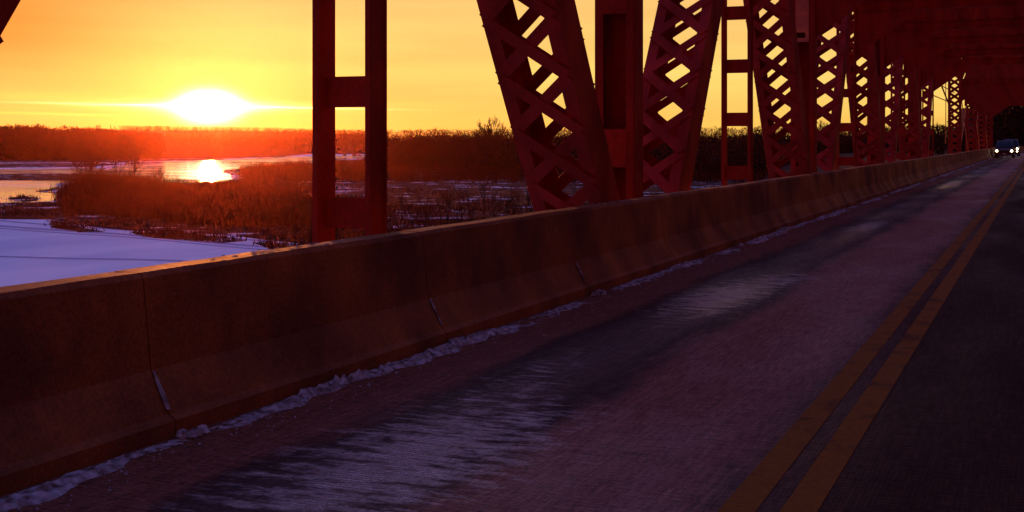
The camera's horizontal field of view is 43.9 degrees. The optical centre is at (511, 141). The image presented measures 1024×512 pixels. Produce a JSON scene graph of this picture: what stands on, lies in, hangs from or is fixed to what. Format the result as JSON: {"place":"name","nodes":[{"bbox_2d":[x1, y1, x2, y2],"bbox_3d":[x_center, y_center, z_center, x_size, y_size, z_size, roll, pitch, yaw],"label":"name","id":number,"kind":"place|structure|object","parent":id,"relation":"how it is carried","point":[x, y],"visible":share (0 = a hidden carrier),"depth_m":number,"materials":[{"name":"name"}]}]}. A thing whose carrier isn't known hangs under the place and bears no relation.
{"place":"outdoors","nodes":[
{"label":"outdoors","id":0,"kind":"place"},
{"bbox_2d":[8,196,39,200],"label":"marsh","id":1,"kind":"structure","parent":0,"point":[23,199],"depth_m":259.28,"materials":[{"name":"brown plant"}]},
{"bbox_2d":[0,180,68,202],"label":"channel","id":2,"kind":"object","parent":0,"point":[13,188],"visible":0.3,"depth_m":321.63,"materials":[{"name":"orange liquid"}]},
{"bbox_2d":[0,173,77,179],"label":"marsh","id":3,"kind":"structure","parent":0,"point":[36,177],"depth_m":423.52,"materials":[{"name":"brown plant"}]},
{"bbox_2d":[38,188,60,192],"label":"marsh","id":4,"kind":"structure","parent":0,"point":[47,190],"depth_m":306.54,"materials":[{"name":"brown plant"}]},
{"bbox_2d":[0,168,102,173],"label":"side channel","id":5,"kind":"object","parent":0,"point":[23,171],"visible":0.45,"depth_m":518.84,"materials":[{"name":"orange liquid"}]},
{"bbox_2d":[0,163,122,167],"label":"marsh","id":6,"kind":"structure","parent":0,"point":[5,165],"depth_m":614.60,"materials":[{"name":"brown plant"}]},
{"bbox_2d":[46,220,102,232],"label":"marsh","id":7,"kind":"structure","parent":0,"point":[79,231],"depth_m":171.27,"materials":[{"name":"brown plant"}]},
{"bbox_2d":[0,155,155,160],"bbox_3d":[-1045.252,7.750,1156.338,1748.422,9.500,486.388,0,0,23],"label":"hill","id":8,"kind":"structure","parent":0,"point":[65,158],"depth_m":788.95,"materials":[{"name":"brown plant"}]},
{"bbox_2d":[0,123,167,160],"bbox_3d":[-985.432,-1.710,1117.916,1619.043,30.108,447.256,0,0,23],"label":"forest","id":9,"kind":"object","parent":8,"relation":"on","point":[34,142],"visible":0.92,"depth_m":794.43,"materials":[{"name":"brown plant"}]},
{"bbox_2d":[0,156,289,162],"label":"marsh","id":10,"kind":"structure","parent":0,"point":[53,161],"depth_m":774.46,"materials":[{"name":"brown plant"}]},
{"bbox_2d":[0,154,364,286],"bbox_3d":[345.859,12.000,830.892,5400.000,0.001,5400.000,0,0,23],"label":"river ice","id":11,"kind":"structure","parent":0,"point":[15,271],"depth_m":139.55,"materials":[{"name":"white ice"}]},
{"bbox_2d":[0,256,190,261],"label":"snow track","id":12,"kind":"structure","parent":11,"relation":"on","point":[95,258],"depth_m":129.83,"materials":[{"name":"white snow"}]},
{"bbox_2d":[0,225,266,247],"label":"snow track","id":13,"kind":"structure","parent":11,"relation":"on","point":[124,234],"depth_m":164.96,"materials":[{"name":"white snow"}]},
{"bbox_2d":[0,228,267,249],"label":"snow track","id":14,"kind":"structure","parent":11,"relation":"on","point":[131,237],"depth_m":158.11,"materials":[{"name":"white snow"}]},
{"bbox_2d":[0,220,273,241],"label":"snow track","id":15,"kind":"structure","parent":11,"relation":"on","point":[94,227],"depth_m":181.68,"materials":[{"name":"white snow"}]},
{"bbox_2d":[131,232,244,242],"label":"marsh","id":16,"kind":"structure","parent":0,"point":[192,239],"depth_m":154.20,"materials":[{"name":"brown plant"}]},
{"bbox_2d":[106,155,364,182],"bbox_3d":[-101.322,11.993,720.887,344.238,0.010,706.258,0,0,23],"label":"river channel","id":17,"kind":"object","parent":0,"point":[208,169],"visible":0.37,"depth_m":600.81,"materials":[{"name":"orange liquid"}]},
{"bbox_2d":[115,130,364,158],"bbox_3d":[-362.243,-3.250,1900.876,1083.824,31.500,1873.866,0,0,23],"label":"hill","id":18,"kind":"structure","parent":0,"point":[288,153],"depth_m":1117.70,"materials":[{"name":"orange plant"}]},
{"bbox_2d":[160,136,309,158],"bbox_3d":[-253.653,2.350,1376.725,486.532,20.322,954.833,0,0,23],"label":"forest","id":19,"kind":"object","parent":18,"relation":"on","point":[220,151],"visible":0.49,"depth_m":1069.53,"materials":[{"name":"orange plant"}]},
{"bbox_2d":[118,125,363,133],"bbox_3d":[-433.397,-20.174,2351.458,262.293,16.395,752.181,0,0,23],"label":"forest","id":20,"kind":"object","parent":18,"relation":"on","point":[154,128],"visible":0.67,"depth_m":2111.37,"materials":[{"name":"orange plant"}]},
{"bbox_2d":[0,160,755,243],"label":"marsh","id":21,"kind":"structure","parent":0,"point":[438,186],"depth_m":263.97,"materials":[{"name":"brown plant"}]},
{"bbox_2d":[67,146,107,175],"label":"bare tree","id":22,"kind":"object","parent":21,"relation":"on","point":[90,163],"visible":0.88,"depth_m":345.32,"materials":[{"name":"brown plant"}]},
{"bbox_2d":[49,163,177,197],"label":"brush","id":23,"kind":"object","parent":21,"relation":"on","point":[99,178],"visible":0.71,"depth_m":273.13,"materials":[{"name":"brown plant"}]},
{"bbox_2d":[105,142,130,173],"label":"bare tree","id":24,"kind":"object","parent":21,"relation":"on","point":[114,162],"visible":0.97,"depth_m":365.18,"materials":[{"name":"brown plant"}]},
{"bbox_2d":[120,146,145,173],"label":"bare tree","id":25,"kind":"object","parent":21,"relation":"on","point":[135,159],"visible":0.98,"depth_m":364.66,"materials":[{"name":"brown plant"}]},
{"bbox_2d":[149,168,163,177],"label":"bare tree","id":26,"kind":"object","parent":21,"relation":"on","point":[159,170],"visible":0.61,"depth_m":352.17,"materials":[{"name":"brown plant"}]},
{"bbox_2d":[49,173,339,227],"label":"brush","id":27,"kind":"object","parent":21,"relation":"on","point":[182,204],"visible":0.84,"depth_m":215.91,"materials":[{"name":"brown plant"}]},
{"bbox_2d":[270,187,282,210],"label":"sapling","id":28,"kind":"object","parent":21,"relation":"on","point":[274,198],"visible":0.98,"depth_m":187.39,"materials":[{"name":"brown plant"}]},
{"bbox_2d":[277,191,301,231],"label":"sapling","id":29,"kind":"object","parent":21,"relation":"on","point":[289,199],"visible":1,"depth_m":163.24,"materials":[{"name":"brown plant"}]},
{"bbox_2d":[229,156,364,182],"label":"brush","id":30,"kind":"object","parent":21,"relation":"on","point":[291,170],"visible":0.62,"depth_m":412.08,"materials":[{"name":"brown plant"}]},
{"bbox_2d":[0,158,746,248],"bbox_3d":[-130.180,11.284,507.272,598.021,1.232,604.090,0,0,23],"label":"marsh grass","id":31,"kind":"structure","parent":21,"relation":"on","point":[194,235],"depth_m":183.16,"materials":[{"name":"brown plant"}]},
{"bbox_2d":[397,191,405,220],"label":"sapling","id":32,"kind":"object","parent":21,"relation":"on","point":[401,201],"visible":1,"depth_m":187.24,"materials":[{"name":"brown plant"}]},
{"bbox_2d":[403,200,422,228],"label":"sapling","id":33,"kind":"object","parent":21,"relation":"on","point":[413,216],"visible":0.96,"depth_m":166.91,"materials":[{"name":"brown plant"}]},
{"bbox_2d":[420,203,434,226],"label":"sapling","id":34,"kind":"object","parent":21,"relation":"on","point":[428,212],"visible":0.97,"depth_m":156.82,"materials":[{"name":"brown plant"}]},
{"bbox_2d":[430,192,448,223],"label":"sapling","id":35,"kind":"object","parent":21,"relation":"on","point":[438,204],"visible":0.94,"depth_m":178.62,"materials":[{"name":"brown plant"}]},
{"bbox_2d":[299,188,588,242],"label":"brush","id":36,"kind":"object","parent":21,"relation":"on","point":[418,220],"visible":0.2,"depth_m":189.79,"materials":[{"name":"brown plant"}]},
{"bbox_2d":[439,188,454,223],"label":"sapling","id":37,"kind":"object","parent":21,"relation":"on","point":[449,202],"visible":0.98,"depth_m":162.18,"materials":[{"name":"brown plant"}]},
{"bbox_2d":[453,186,466,220],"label":"sapling","id":38,"kind":"object","parent":21,"relation":"on","point":[465,194],"visible":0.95,"depth_m":187.38,"materials":[{"name":"brown plant"}]},
{"bbox_2d":[462,189,480,220],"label":"sapling","id":39,"kind":"object","parent":21,"relation":"on","point":[468,207],"visible":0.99,"depth_m":156.54,"materials":[{"name":"brown plant"}]},
{"bbox_2d":[465,132,485,172],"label":"bare tree","id":40,"kind":"object","parent":21,"relation":"on","point":[474,149],"visible":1,"depth_m":419.72,"materials":[{"name":"brown plant"}]},
{"bbox_2d":[478,174,489,213],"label":"sapling","id":41,"kind":"object","parent":21,"relation":"on","point":[482,196],"visible":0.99,"depth_m":201.74,"materials":[{"name":"brown plant"}]},
{"bbox_2d":[476,115,509,170],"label":"bare tree","id":42,"kind":"object","parent":21,"relation":"on","point":[491,142],"visible":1,"depth_m":434.98,"materials":[{"name":"brown plant"}]},
{"bbox_2d":[490,187,505,217],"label":"sapling","id":43,"kind":"object","parent":21,"relation":"on","point":[498,203],"visible":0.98,"depth_m":179.32,"materials":[{"name":"brown plant"}]},
{"bbox_2d":[503,194,522,215],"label":"sapling","id":44,"kind":"object","parent":21,"relation":"on","point":[506,208],"visible":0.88,"depth_m":163.57,"materials":[{"name":"brown plant"}]},
{"bbox_2d":[505,186,521,213],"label":"sapling","id":45,"kind":"object","parent":21,"relation":"on","point":[517,192],"visible":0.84,"depth_m":174.76,"materials":[{"name":"brown plant"}]},
{"bbox_2d":[507,185,521,208],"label":"sapling","id":46,"kind":"object","parent":21,"relation":"on","point":[512,191],"visible":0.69,"depth_m":192.76,"materials":[{"name":"brown plant"}]},
{"bbox_2d":[522,190,531,211],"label":"sapling","id":47,"kind":"object","parent":21,"relation":"on","point":[527,195],"visible":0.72,"depth_m":187.41,"materials":[{"name":"brown plant"}]},
{"bbox_2d":[387,160,768,182],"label":"brush","id":48,"kind":"object","parent":21,"relation":"on","point":[410,174],"visible":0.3,"depth_m":382.63,"materials":[{"name":"brown plant"}]},
{"bbox_2d":[387,130,931,177],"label":"forest","id":49,"kind":"object","parent":21,"relation":"on","point":[440,150],"visible":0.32,"depth_m":473.02,"materials":[{"name":"black plant"}]},
{"bbox_2d":[817,120,863,152],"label":"bare tree","id":50,"kind":"object","parent":21,"relation":"on","point":[847,145],"visible":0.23,"depth_m":383.12,"materials":[{"name":"brown plant"}]},
{"bbox_2d":[0,0,969,138],"label":"sky","id":51,"kind":"structure","parent":0,"point":[79,63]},
{"bbox_2d":[0,153,1023,511],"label":"road","id":52,"kind":"structure","parent":0,"point":[696,387],"depth_m":7.94,"materials":[{"name":"grey asphalt"}]},
{"bbox_2d":[0,158,993,511],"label":"snow ridge","id":53,"kind":"structure","parent":52,"relation":"on","point":[46,492],"depth_m":8.21,"materials":[{"name":"white snow"}]},
{"bbox_2d":[0,148,994,495],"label":"concrete barrier","id":54,"kind":"object","parent":52,"relation":"on","point":[214,340],"visible":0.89,"depth_m":8.63,"materials":[{"name":"grey concrete"}]},
{"bbox_2d":[210,156,932,260],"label":"coping snow","id":55,"kind":"structure","parent":54,"relation":"on","point":[343,239],"depth_m":8.96,"materials":[{"name":"white snow"}]},
{"bbox_2d":[0,0,1023,242],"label":"truss bridge","id":56,"kind":"structure","parent":52,"relation":"on","point":[616,124],"depth_m":20.47,"materials":[{"name":"red metal"}]},
{"bbox_2d":[717,162,1023,511],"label":"line","id":57,"kind":"object","parent":52,"relation":"on","point":[751,493],"visible":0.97,"depth_m":7.98,"materials":[{"name":"yellow paint"}]},
{"bbox_2d":[779,167,1023,511],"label":"line","id":58,"kind":"object","parent":52,"relation":"on","point":[810,493],"visible":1,"depth_m":7.95,"materials":[{"name":"yellow paint"}]},
{"bbox_2d":[934,44,1023,153],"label":"truss bridge","id":59,"kind":"structure","parent":52,"relation":"on","point":[991,91],"depth_m":94.10,"materials":[{"name":"red metal"}]},
{"bbox_2d":[993,140,1015,157],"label":"minivan","id":60,"kind":"object","parent":52,"relation":"on","point":[1005,147],"visible":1,"depth_m":125.81,"materials":[{"name":"black metal"}]},
{"bbox_2d":[1004,139,1021,155],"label":"pickup truck","id":61,"kind":"object","parent":52,"relation":"on","point":[1016,144],"visible":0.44,"depth_m":138.05,"materials":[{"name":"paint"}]},
{"bbox_2d":[290,139,782,153],"bbox_3d":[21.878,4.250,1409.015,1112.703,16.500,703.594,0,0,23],"label":"hill","id":62,"kind":"structure","parent":0,"point":[348,151],"depth_m":1255.70,"materials":[{"name":"red plant"}]},
{"bbox_2d":[163,124,947,153],"bbox_3d":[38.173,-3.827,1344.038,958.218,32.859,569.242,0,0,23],"label":"forest","id":63,"kind":"object","parent":62,"relation":"on","point":[285,140],"visible":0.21,"depth_m":1285.15,"materials":[{"name":"orange plant"}]},
{"bbox_2d":[759,150,947,179],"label":"embankment","id":64,"kind":"structure","parent":0,"point":[786,168],"depth_m":325.29,"materials":[{"name":"soil"}]},
{"bbox_2d":[885,106,1023,154],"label":"forest","id":65,"kind":"object","parent":64,"relation":"on","point":[1008,122],"visible":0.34,"depth_m":221.14,"materials":[{"name":"black plant"}]},
{"bbox_2d":[936,108,979,149],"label":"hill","id":66,"kind":"structure","parent":0,"point":[970,125],"depth_m":479.06,"materials":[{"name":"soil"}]}
]}

